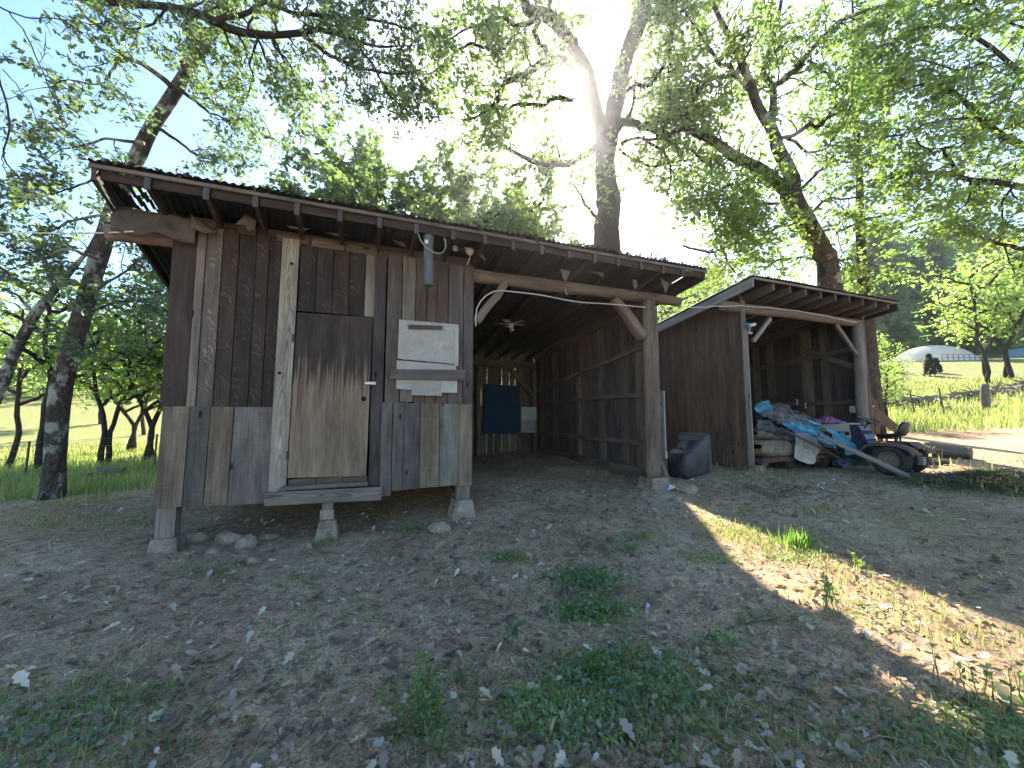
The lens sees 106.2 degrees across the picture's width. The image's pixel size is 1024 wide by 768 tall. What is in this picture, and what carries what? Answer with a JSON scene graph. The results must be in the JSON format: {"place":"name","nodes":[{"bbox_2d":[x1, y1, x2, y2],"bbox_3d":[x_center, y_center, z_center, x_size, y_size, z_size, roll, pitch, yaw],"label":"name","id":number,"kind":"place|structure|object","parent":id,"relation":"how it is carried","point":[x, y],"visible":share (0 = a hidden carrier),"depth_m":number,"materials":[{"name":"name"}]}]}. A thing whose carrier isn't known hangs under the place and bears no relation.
{"place":"outdoors","nodes":[
{"label":"outdoors","id":0,"kind":"place"},
{"bbox_2d":[0,344,1023,767],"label":"ground","id":1,"kind":"structure","parent":0,"point":[998,442],"depth_m":3.16,"materials":[{"name":"soil"}]},
{"bbox_2d":[0,283,119,468],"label":"young oak","id":2,"kind":"object","parent":1,"relation":"on","point":[21,375],"visible":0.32,"depth_m":18.22,"materials":[{"name":"green plant"}]},
{"bbox_2d":[0,310,122,392],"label":"young oak","id":3,"kind":"object","parent":1,"relation":"on","point":[20,322],"visible":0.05,"depth_m":34.84,"materials":[{"name":"green plant"}]},
{"bbox_2d":[0,434,157,479],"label":"wire fence","id":4,"kind":"object","parent":1,"relation":"on","point":[28,452],"visible":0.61,"depth_m":14.07,"materials":[{"name":"metal"}]},
{"bbox_2d":[0,187,166,404],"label":"oak tree","id":5,"kind":"object","parent":1,"relation":"on","point":[14,353],"visible":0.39,"depth_m":11.23,"materials":[{"name":"green plant"}]},
{"bbox_2d":[0,258,167,470],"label":"young oak","id":6,"kind":"object","parent":1,"relation":"on","point":[49,369],"visible":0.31,"depth_m":15.97,"materials":[{"name":"green plant"}]},
{"bbox_2d":[3,264,165,466],"bbox_3d":[-18.223,-0.548,17.819,8.009,9.133,5.827,-2,-5,21],"label":"young oak","id":7,"kind":"object","parent":1,"relation":"on","point":[107,434],"visible":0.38,"depth_m":17.45,"materials":[{"name":"green plant"}]},
{"bbox_2d":[10,302,163,452],"bbox_3d":[-26.314,-0.143,25.834,10.039,10.098,8.537,-1,-5,6],"label":"young oak","id":8,"kind":"object","parent":1,"relation":"on","point":[132,442],"visible":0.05,"depth_m":26.07,"materials":[{"name":"green plant"}]},
{"bbox_2d":[20,270,167,460],"bbox_3d":[-18.120,-0.578,18.670,7.761,9.180,9.126,5,-7,-44],"label":"young oak","id":9,"kind":"object","parent":1,"relation":"on","point":[149,451],"visible":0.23,"depth_m":17.86,"materials":[{"name":"green plant"}]},
{"bbox_2d":[81,467,127,482],"bbox_3d":[-12.551,2.814,11.906,1.015,0.436,0.493,0,-5,-3],"label":"lumber stack","id":10,"kind":"object","parent":1,"relation":"on","point":[104,470],"visible":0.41,"depth_m":11.88,"materials":[{"name":"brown wood"}]},
{"bbox_2d":[89,325,155,434],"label":"young oak","id":11,"kind":"object","parent":1,"relation":"on","point":[143,428],"visible":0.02,"depth_m":39.95,"materials":[{"name":"green plant"}]},
{"bbox_2d":[78,191,168,374],"bbox_3d":[-13.581,-3.421,20.065,13.365,14.227,10.887,4,-7,-42],"label":"oak tree","id":12,"kind":"object","parent":1,"relation":"on","point":[160,366],"depth_m":17.70,"materials":[{"name":"green plant"}]},
{"bbox_2d":[0,0,280,501],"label":"oak tree","id":13,"kind":"object","parent":1,"relation":"on","point":[71,353],"visible":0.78,"depth_m":7.20,"materials":[{"name":"green plant"}]},
{"bbox_2d":[125,270,167,373],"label":"oak tree","id":14,"kind":"object","parent":1,"relation":"on","point":[143,282],"depth_m":21.40,"materials":[{"name":"green plant"}]},
{"bbox_2d":[186,531,215,542],"bbox_3d":[-3.651,1.807,4.481,0.278,0.178,0.202,0,-5,0],"label":"stone","id":15,"kind":"object","parent":1,"relation":"on","point":[201,536],"visible":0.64,"depth_m":4.44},
{"bbox_2d":[204,547,220,554],"bbox_3d":[-3.179,1.794,4.089,0.128,0.116,0.122,-2,-5,23],"label":"stone","id":16,"kind":"object","parent":1,"relation":"on","point":[213,550],"visible":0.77,"depth_m":4.07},
{"bbox_2d":[214,530,244,544],"bbox_3d":[-3.279,1.808,4.470,0.358,0.199,0.235,0,-5,0],"label":"stone","id":17,"kind":"object","parent":1,"relation":"on","point":[230,536],"visible":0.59,"depth_m":4.41,"materials":[{"name":"stone"}]},
{"bbox_2d":[0,0,461,210],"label":"oak tree","id":18,"kind":"object","parent":1,"relation":"on","point":[343,22],"visible":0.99,"depth_m":6.90,"materials":[{"name":"green plant"}]},
{"bbox_2d":[234,534,257,549],"bbox_3d":[-2.991,1.792,4.327,0.189,0.192,0.215,-3,-6,29],"label":"stone","id":19,"kind":"object","parent":1,"relation":"on","point":[247,541],"visible":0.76,"depth_m":4.28,"materials":[{"name":"stone"}]},
{"bbox_2d":[245,556,261,564],"bbox_3d":[-2.605,1.787,3.882,0.147,0.101,0.122,0,-5,0],"label":"stone","id":20,"kind":"object","parent":1,"relation":"on","point":[250,560],"visible":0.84,"depth_m":3.85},
{"bbox_2d":[258,533,279,539],"bbox_3d":[-2.919,1.829,4.620,0.242,0.072,0.171,0,-5,0],"label":"stone","id":21,"kind":"object","parent":1,"relation":"on","point":[268,536],"visible":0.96,"depth_m":4.58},
{"bbox_2d":[243,80,391,200],"bbox_3d":[-9.816,-5.894,25.653,14.516,18.969,17.820,3,-6,-32],"label":"oak tree","id":22,"kind":"object","parent":1,"relation":"on","point":[359,148],"visible":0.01,"depth_m":19.70,"materials":[{"name":"green plant"}]},
{"bbox_2d":[211,144,426,230],"bbox_3d":[-8.143,-4.166,17.005,12.695,14.843,11.611,0,-5,0],"label":"oak tree","id":23,"kind":"object","parent":1,"relation":"on","point":[285,184],"visible":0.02,"depth_m":16.57,"materials":[{"name":"green plant"}]},
{"bbox_2d":[81,158,707,554],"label":"shed","id":24,"kind":"structure","parent":1,"relation":"on","point":[286,313],"depth_m":4.88,"materials":[{"name":"wood"}]},
{"bbox_2d":[0,231,133,233],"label":"rope","id":25,"kind":"object","parent":24,"relation":"attached to","point":[65,233],"visible":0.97,"depth_m":4.51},
{"bbox_2d":[286,312,375,477],"bbox_3d":[-2.205,0.131,4.764,0.970,2.023,0.067,2,-5,-20],"label":"door","id":26,"kind":"structure","parent":24,"relation":"in","point":[331,392],"depth_m":4.74,"materials":[{"name":"wood"}]},
{"bbox_2d":[396,320,458,395],"bbox_3d":[-1.128,-0.343,5.188,0.817,1.000,0.030,2,-5,-20],"label":"cardboard sheet","id":27,"kind":"object","parent":24,"relation":"attached to","point":[436,346],"visible":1,"depth_m":5.18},
{"bbox_2d":[408,325,441,329],"bbox_3d":[-1.164,-0.764,5.181,0.450,0.077,0.020,2,-5,-20],"label":"batten","id":28,"kind":"object","parent":27,"relation":"attached to","point":[433,327],"visible":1,"depth_m":5.17,"materials":[{"name":"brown wood"}]},
{"bbox_2d":[390,369,464,380],"bbox_3d":[-1.111,-0.131,5.143,0.990,0.160,0.028,2,-5,-20],"label":"batten","id":29,"kind":"object","parent":27,"relation":"attached to","point":[428,374],"visible":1,"depth_m":5.12,"materials":[{"name":"grey wood"}]},
{"bbox_2d":[418,234,445,286],"bbox_3d":[-1.010,-1.585,4.803,0.372,0.718,0.190,2,-5,-20],"label":"metal pipe","id":30,"kind":"object","parent":24,"relation":"attached to","point":[428,240],"visible":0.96,"depth_m":4.77,"materials":[{"name":"metal"}]},
{"bbox_2d":[450,245,474,263],"bbox_3d":[-0.683,-1.786,5.317,0.338,0.248,0.164,2,-5,-20],"label":"wall lamp","id":31,"kind":"object","parent":24,"relation":"attached to","point":[467,250],"visible":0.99,"depth_m":5.30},
{"bbox_2d":[483,384,519,433],"bbox_3d":[-0.283,0.696,10.630,1.070,1.370,0.030,2,-5,-20],"label":"blue panel","id":32,"kind":"object","parent":24,"relation":"attached to","point":[501,414],"visible":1,"depth_m":10.61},
{"bbox_2d":[495,319,523,332],"bbox_3d":[-0.027,-1.259,7.932,0.655,0.411,0.646,2,-5,-20],"label":"ceiling fan","id":33,"kind":"object","parent":24,"relation":"hanging from","point":[510,325],"visible":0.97,"depth_m":7.88},
{"bbox_2d":[521,407,535,432],"bbox_3d":[0.460,0.998,10.746,0.460,0.703,0.045,2,-5,-20],"label":"wire rack","id":34,"kind":"object","parent":24,"relation":"attached to","point":[528,417],"visible":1,"depth_m":10.74,"materials":[{"name":"metal"}]},
{"bbox_2d":[475,290,679,325],"bbox_3d":[1.214,-1.056,6.107,3.712,0.590,0.016,2,-5,-20],"label":"power cable","id":35,"kind":"object","parent":24,"relation":"attached to","point":[561,299],"visible":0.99,"depth_m":5.93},
{"bbox_2d":[660,391,667,458],"bbox_3d":[2.598,0.689,6.573,0.085,1.150,0.120,2,-5,-20],"label":"board","id":36,"kind":"object","parent":24,"relation":"attached to","point":[663,424],"visible":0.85,"depth_m":6.53,"materials":[{"name":"grey wood"}]},
{"bbox_2d":[273,116,576,371],"bbox_3d":[-3.782,-4.998,19.737,14.850,15.808,12.097,4,-6,-38],"label":"oak tree","id":37,"kind":"object","parent":1,"relation":"on","point":[404,192],"visible":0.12,"depth_m":17.43,"materials":[{"name":"green plant"}]},
{"bbox_2d":[376,650,481,757],"bbox_3d":[-0.399,1.525,1.908,0.410,0.354,0.393,-3,-6,27],"label":"weed","id":38,"kind":"object","parent":1,"relation":"on","point":[420,711],"visible":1,"depth_m":1.85,"materials":[{"name":"green plant"}]},
{"bbox_2d":[426,521,450,532],"bbox_3d":[-0.904,1.786,4.740,0.320,0.178,0.193,0,-5,0],"label":"stone","id":39,"kind":"object","parent":1,"relation":"on","point":[439,526],"visible":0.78,"depth_m":4.70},
{"bbox_2d":[455,652,476,688],"bbox_3d":[-0.270,1.616,2.203,0.146,0.186,0.175,0,-5,0],"label":"grass tuft","id":40,"kind":"object","parent":1,"relation":"on","point":[463,676],"visible":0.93,"depth_m":2.20,"materials":[{"name":"green"}]},
{"bbox_2d":[408,158,557,237],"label":"oak tree","id":41,"kind":"object","parent":1,"relation":"on","point":[459,165],"visible":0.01,"depth_m":25.54,"materials":[{"name":"green plant"}]},
{"bbox_2d":[427,153,567,333],"bbox_3d":[-0.609,-4.798,20.669,11.379,14.546,12.442,2,-5,-24],"label":"oak tree","id":42,"kind":"object","parent":1,"relation":"on","point":[509,206],"visible":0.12,"depth_m":17.46,"materials":[{"name":"green plant"}]},
{"bbox_2d":[0,495,1023,767],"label":"ground cover","id":43,"kind":"object","parent":1,"relation":"on","point":[590,607],"visible":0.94,"depth_m":2.04,"materials":[{"name":"green plant"}]},
{"bbox_2d":[0,472,1023,767],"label":"grass","id":44,"kind":"structure","parent":1,"relation":"on","point":[718,726],"depth_m":2.04,"materials":[{"name":"green"}]},
{"bbox_2d":[0,374,1023,509],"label":"meadow grass","id":45,"kind":"structure","parent":1,"relation":"on","point":[142,474],"depth_m":16.30,"materials":[{"name":"green"}]},
{"bbox_2d":[0,254,1023,398],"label":"wood","id":46,"kind":"object","parent":1,"relation":"on","point":[1019,341],"visible":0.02,"depth_m":71.26,"materials":[{"name":"green"}]},
{"bbox_2d":[0,440,1023,767],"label":"fallen leaves","id":47,"kind":"object","parent":1,"relation":"on","point":[540,752],"visible":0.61,"depth_m":2.25,"materials":[{"name":"brown plant"}]},
{"bbox_2d":[0,463,1023,767],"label":"straw","id":48,"kind":"object","parent":1,"relation":"on","point":[508,663],"visible":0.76,"depth_m":2.31,"materials":[{"name":"beige plant"}]},
{"bbox_2d":[502,619,525,640],"bbox_3d":[0.016,1.659,2.551,0.160,0.134,0.176,0,-5,0],"label":"seedling","id":49,"kind":"object","parent":1,"relation":"on","point":[512,631],"visible":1,"depth_m":2.57,"materials":[{"name":"green plant"}]},
{"bbox_2d":[535,207,590,246],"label":"oak tree","id":50,"kind":"object","parent":1,"relation":"on","point":[558,234],"visible":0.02,"depth_m":19.62,"materials":[{"name":"green plant"}]},
{"bbox_2d":[378,0,766,266],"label":"oak tree","id":51,"kind":"object","parent":1,"relation":"on","point":[608,203],"visible":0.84,"depth_m":12.62,"materials":[{"name":"green plant"}]},
{"bbox_2d":[581,646,612,680],"bbox_3d":[0.494,1.616,2.240,0.188,0.167,0.129,0,-5,0],"label":"weed","id":52,"kind":"object","parent":1,"relation":"on","point":[591,662],"visible":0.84,"depth_m":2.24,"materials":[{"name":"green plant"}]},
{"bbox_2d":[661,461,671,484],"bbox_3d":[2.543,1.492,6.406,0.200,0.397,0.110,-5,-7,45],"label":"wood chunk","id":53,"kind":"object","parent":1,"relation":"on","point":[664,472],"visible":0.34,"depth_m":6.38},
{"bbox_2d":[679,484,698,493],"bbox_3d":[2.787,1.673,6.066,0.297,0.205,0.223,-2,-5,21],"label":"stone","id":54,"kind":"object","parent":1,"relation":"on","point":[690,489],"visible":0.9,"depth_m":5.99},
{"bbox_2d":[667,432,711,478],"bbox_3d":[3.140,1.290,7.006,0.688,0.795,0.630,4,-6,-37],"label":"bin","id":55,"kind":"object","parent":1,"relation":"on","point":[689,455],"visible":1,"depth_m":6.90,"materials":[{"name":"black plastic"}]},
{"bbox_2d":[657,275,741,322],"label":"young oak","id":56,"kind":"object","parent":1,"relation":"on","point":[684,301],"visible":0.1,"depth_m":23.79,"materials":[{"name":"green plant"}]},
{"bbox_2d":[695,262,723,302],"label":"conifer","id":57,"kind":"object","parent":1,"relation":"on","point":[708,284],"visible":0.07,"depth_m":63.81,"materials":[{"name":"green"}]},
{"bbox_2d":[681,256,815,310],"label":"young oak","id":58,"kind":"object","parent":1,"relation":"on","point":[793,276],"visible":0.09,"depth_m":25.41,"materials":[{"name":"green plant"}]},
{"bbox_2d":[658,274,898,473],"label":"shed","id":59,"kind":"structure","parent":1,"relation":"on","point":[722,372],"depth_m":8.48,"materials":[{"name":"wood"}]},
{"bbox_2d":[679,305,853,321],"bbox_3d":[5.252,-1.399,7.597,4.862,0.197,0.052,2,-5,-19],"label":"power cable","id":60,"kind":"object","parent":59,"relation":"attached to","point":[764,307],"visible":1,"depth_m":7.47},
{"bbox_2d":[604,0,964,296],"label":"oak tree","id":61,"kind":"object","parent":1,"relation":"on","point":[732,230],"visible":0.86,"depth_m":12.28,"materials":[{"name":"green plant"}]},
{"bbox_2d":[754,454,834,469],"bbox_3d":[5.787,1.623,8.215,2.447,0.290,0.900,2,-5,-20],"label":"cart","id":62,"kind":"object","parent":1,"relation":"on","point":[789,462],"visible":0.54,"depth_m":7.64,"materials":[{"name":"brown wood"}]},
{"bbox_2d":[753,439,822,456],"bbox_3d":[5.502,1.343,8.027,1.812,0.473,0.810,2,-5,-20],"label":"folded canvas","id":63,"kind":"object","parent":62,"relation":"on","point":[771,448],"visible":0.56,"depth_m":7.60,"materials":[{"name":"fabric"}]},
{"bbox_2d":[753,428,795,439],"bbox_3d":[5.266,1.059,8.041,1.302,0.324,0.787,2,-5,-20],"label":"folded canvas","id":64,"kind":"object","parent":63,"relation":"on","point":[761,434],"visible":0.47,"depth_m":7.61,"materials":[{"name":"fabric"}]},
{"bbox_2d":[756,418,795,442],"bbox_3d":[5.567,1.064,7.841,1.807,0.739,0.217,2,-5,-20],"label":"tarp","id":65,"kind":"object","parent":63,"relation":"on","point":[767,425],"visible":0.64,"depth_m":7.69,"materials":[{"name":"plastic"}]},
{"bbox_2d":[794,432,820,463],"bbox_3d":[5.991,1.297,7.799,1.064,0.625,0.181,2,-5,-20],"label":"canvas sheet","id":66,"kind":"object","parent":63,"relation":"on","point":[807,453],"visible":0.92,"depth_m":7.72,"materials":[{"name":"fabric"}]},
{"bbox_2d":[755,399,840,447],"bbox_3d":[6.509,0.909,8.615,3.120,1.142,0.709,2,-5,-20],"label":"tarp","id":67,"kind":"object","parent":62,"relation":"on","point":[780,413],"visible":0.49,"depth_m":8.22,"materials":[{"name":"plastic"}]},
{"bbox_2d":[754,401,772,419],"bbox_3d":[5.319,0.562,8.140,0.445,0.412,0.139,2,-5,-20],"label":"tarp","id":68,"kind":"object","parent":67,"relation":"attached to","point":[762,406],"visible":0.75,"depth_m":8.15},
{"bbox_2d":[782,423,812,435],"bbox_3d":[6.047,0.970,8.045,0.986,0.328,0.131,2,-5,-20],"label":"tarp","id":69,"kind":"object","parent":67,"relation":"attached to","point":[792,428],"visible":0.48,"depth_m":7.96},
{"bbox_2d":[780,427,838,457],"bbox_3d":[5.636,1.110,7.281,1.341,0.606,0.119,1,-5,-16],"label":"plank","id":70,"kind":"object","parent":62,"relation":"on","point":[809,442],"visible":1,"depth_m":7.22,"materials":[{"name":"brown wood"}]},
{"bbox_2d":[766,524,823,551],"bbox_3d":[2.951,1.581,3.999,0.501,0.244,0.408,0,-5,0],"label":"grass tuft","id":71,"kind":"object","parent":1,"relation":"on","point":[795,538],"visible":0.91,"depth_m":3.99,"materials":[{"name":"green"}]},
{"bbox_2d":[807,558,838,616],"bbox_3d":[2.281,1.456,2.793,0.255,0.377,0.145,3,-6,-29],"label":"weed","id":72,"kind":"object","parent":1,"relation":"on","point":[829,587],"visible":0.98,"depth_m":2.77,"materials":[{"name":"green plant"}]},
{"bbox_2d":[832,458,858,467],"bbox_3d":[7.447,1.722,8.412,1.656,0.320,0.259,2,-5,-20],"label":"tarp","id":73,"kind":"object","parent":1,"relation":"on","point":[842,463],"visible":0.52,"depth_m":8.28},
{"bbox_2d":[846,548,864,570],"bbox_3d":[3.078,1.575,3.447,0.081,0.161,0.123,0,-5,0],"label":"weed","id":74,"kind":"object","parent":1,"relation":"on","point":[856,560],"visible":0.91,"depth_m":3.42,"materials":[{"name":"green plant"}]},
{"bbox_2d":[811,0,913,433],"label":"pine tree","id":75,"kind":"object","parent":1,"relation":"on","point":[873,359],"visible":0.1,"depth_m":14.04,"materials":[{"name":"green plant"}]},
{"bbox_2d":[817,432,910,479],"bbox_3d":[6.289,1.272,6.897,1.360,0.812,0.155,-1,-5,15],"label":"plank","id":76,"kind":"object","parent":1,"relation":"on","point":[863,455],"visible":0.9,"depth_m":6.86,"materials":[{"name":"grey wood"}]},
{"bbox_2d":[843,241,892,356],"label":"conifer","id":77,"kind":"object","parent":1,"relation":"on","point":[852,261],"visible":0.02,"depth_m":77.01,"materials":[{"name":"green"}]},
{"bbox_2d":[811,416,936,475],"bbox_3d":[7.152,1.204,7.783,1.002,1.093,1.905,2,-5,-26],"label":"garden tractor","id":78,"kind":"object","parent":1,"relation":"on","point":[905,456],"visible":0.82,"depth_m":7.28,"materials":[{"name":"metal"}]},
{"bbox_2d":[800,418,857,454],"bbox_3d":[6.609,1.054,7.710,2.142,0.736,0.302,2,-5,-20],"label":"tarp","id":79,"kind":"object","parent":78,"relation":"on","point":[840,437],"visible":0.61,"depth_m":7.63,"materials":[{"name":"plastic"}]},
{"bbox_2d":[788,421,837,448],"bbox_3d":[5.768,0.978,7.366,1.284,0.557,0.181,2,-5,-20],"label":"tarp","id":80,"kind":"object","parent":79,"relation":"on","point":[813,430],"visible":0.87,"depth_m":7.36,"materials":[{"name":"plastic"}]},
{"bbox_2d":[811,416,847,423],"bbox_3d":[6.823,0.773,8.399,0.409,0.168,0.728,2,-5,-26],"label":"blanket","id":81,"kind":"object","parent":78,"relation":"on","point":[824,419],"visible":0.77,"depth_m":8.23,"materials":[{"name":"fabric"}]},
{"bbox_2d":[873,405,897,440],"bbox_3d":[8.928,1.142,9.324,0.607,1.263,0.254,-1,-5,7],"label":"rusty channel","id":82,"kind":"object","parent":1,"relation":"on","point":[884,419],"visible":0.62,"depth_m":9.23,"materials":[{"name":"metal"}]},
{"bbox_2d":[850,218,930,360],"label":"conifer","id":83,"kind":"object","parent":1,"relation":"on","point":[899,326],"visible":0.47,"depth_m":58.47,"materials":[{"name":"green"}]},
{"bbox_2d":[877,332,919,373],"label":"young oak","id":84,"kind":"object","parent":1,"relation":"on","point":[883,354],"visible":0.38,"depth_m":23.87,"materials":[{"name":"green plant"}]},
{"bbox_2d":[879,358,920,415],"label":"young oak","id":85,"kind":"object","parent":1,"relation":"on","point":[890,393],"visible":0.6,"depth_m":15.60,"materials":[{"name":"green plant"}]},
{"bbox_2d":[897,235,919,255],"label":"conifer","id":86,"kind":"object","parent":1,"relation":"on","point":[907,247],"visible":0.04,"depth_m":87.79,"materials":[{"name":"green"}]},
{"bbox_2d":[878,250,946,357],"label":"conifer","id":87,"kind":"object","parent":1,"relation":"on","point":[905,255],"visible":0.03,"depth_m":70.69,"materials":[{"name":"green"}]},
{"bbox_2d":[814,458,1023,502],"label":"cut grass","id":88,"kind":"structure","parent":1,"relation":"on","point":[1000,475],"depth_m":6.06,"materials":[{"name":"green plant"}]},
{"bbox_2d":[824,0,1023,285],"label":"oak tree","id":89,"kind":"object","parent":1,"relation":"on","point":[898,77],"visible":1,"depth_m":9.32,"materials":[{"name":"green plant"}]},
{"bbox_2d":[894,252,957,357],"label":"conifer","id":90,"kind":"object","parent":1,"relation":"on","point":[920,265],"visible":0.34,"depth_m":68.79,"materials":[{"name":"plant"}]},
{"bbox_2d":[922,353,936,375],"bbox_3d":[39.041,-1.792,36.030,1.004,2.276,1.020,0,-5,0],"label":"shrub","id":91,"kind":"object","parent":1,"relation":"on","point":[929,360],"visible":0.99,"depth_m":35.93,"materials":[{"name":"green plant"}]},
{"bbox_2d":[891,345,979,362],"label":"polytunnel","id":92,"kind":"structure","parent":1,"relation":"on","point":[935,351],"depth_m":48.15,"materials":[{"name":"white"}]},
{"bbox_2d":[928,357,942,372],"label":"shrub","id":93,"kind":"object","parent":1,"relation":"on","point":[936,361],"visible":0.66,"depth_m":36.82,"materials":[{"name":"green plant"}]},
{"bbox_2d":[924,442,972,458],"bbox_3d":[10.300,1.585,9.095,0.336,0.375,0.746,3,-6,-33],"label":"fallen log","id":94,"kind":"object","parent":1,"relation":"on","point":[950,451],"visible":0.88,"depth_m":8.98,"materials":[{"name":"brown wood"}]},
{"bbox_2d":[910,232,987,356],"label":"conifer","id":95,"kind":"object","parent":1,"relation":"on","point":[943,260],"visible":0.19,"depth_m":73.20,"materials":[{"name":"green"}]},
{"bbox_2d":[883,380,1023,413],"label":"wire fence","id":96,"kind":"object","parent":1,"relation":"on","point":[985,398],"visible":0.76,"depth_m":19.93,"materials":[{"name":"metal"}]},
{"bbox_2d":[886,380,1023,407],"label":"brush pile","id":97,"kind":"object","parent":1,"relation":"on","point":[918,399],"visible":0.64,"depth_m":24.52,"materials":[{"name":"wood"}]},
{"bbox_2d":[931,214,984,257],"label":"conifer","id":98,"kind":"object","parent":1,"relation":"on","point":[966,245],"visible":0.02,"depth_m":98.90,"materials":[{"name":"green"}]},
{"bbox_2d":[901,226,1023,382],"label":"young oak","id":99,"kind":"object","parent":1,"relation":"on","point":[966,285],"visible":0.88,"depth_m":30.25,"materials":[{"name":"green plant"}]},
{"bbox_2d":[947,245,978,311],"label":"conifer","id":100,"kind":"object","parent":1,"relation":"on","point":[960,259],"visible":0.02,"depth_m":88.82,"materials":[{"name":"green"}]},
{"bbox_2d":[941,354,986,361],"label":"rail fence","id":101,"kind":"object","parent":1,"relation":"on","point":[958,357],"visible":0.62,"depth_m":46.44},
{"bbox_2d":[958,249,988,341],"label":"conifer","id":102,"kind":"object","parent":1,"relation":"on","point":[971,261],"visible":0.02,"depth_m":94.80,"materials":[{"name":"green"}]},
{"bbox_2d":[924,227,1023,377],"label":"young oak","id":103,"kind":"object","parent":1,"relation":"on","point":[1007,368],"visible":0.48,"depth_m":31.23,"materials":[{"name":"green plant"}]},
{"bbox_2d":[928,628,1023,719],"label":"weed","id":104,"kind":"object","parent":1,"relation":"on","point":[986,673],"visible":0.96,"depth_m":1.96,"materials":[{"name":"green plant"}]},
{"bbox_2d":[948,318,1013,355],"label":"young oak","id":105,"kind":"object","parent":1,"relation":"on","point":[966,342],"visible":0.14,"depth_m":66.68,"materials":[{"name":"green plant"}]},
{"bbox_2d":[980,229,1021,259],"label":"conifer","id":106,"kind":"object","parent":1,"relation":"on","point":[997,249],"visible":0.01,"depth_m":100.88,"materials":[{"name":"green"}]},
{"bbox_2d":[1000,346,1023,356],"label":"building","id":107,"kind":"structure","parent":1,"relation":"on","point":[1016,351],"depth_m":58.18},
{"bbox_2d":[0,0,1023,347],"label":"sky","id":108,"kind":"structure","parent":0,"point":[166,153],"materials":[{"name":"white"}]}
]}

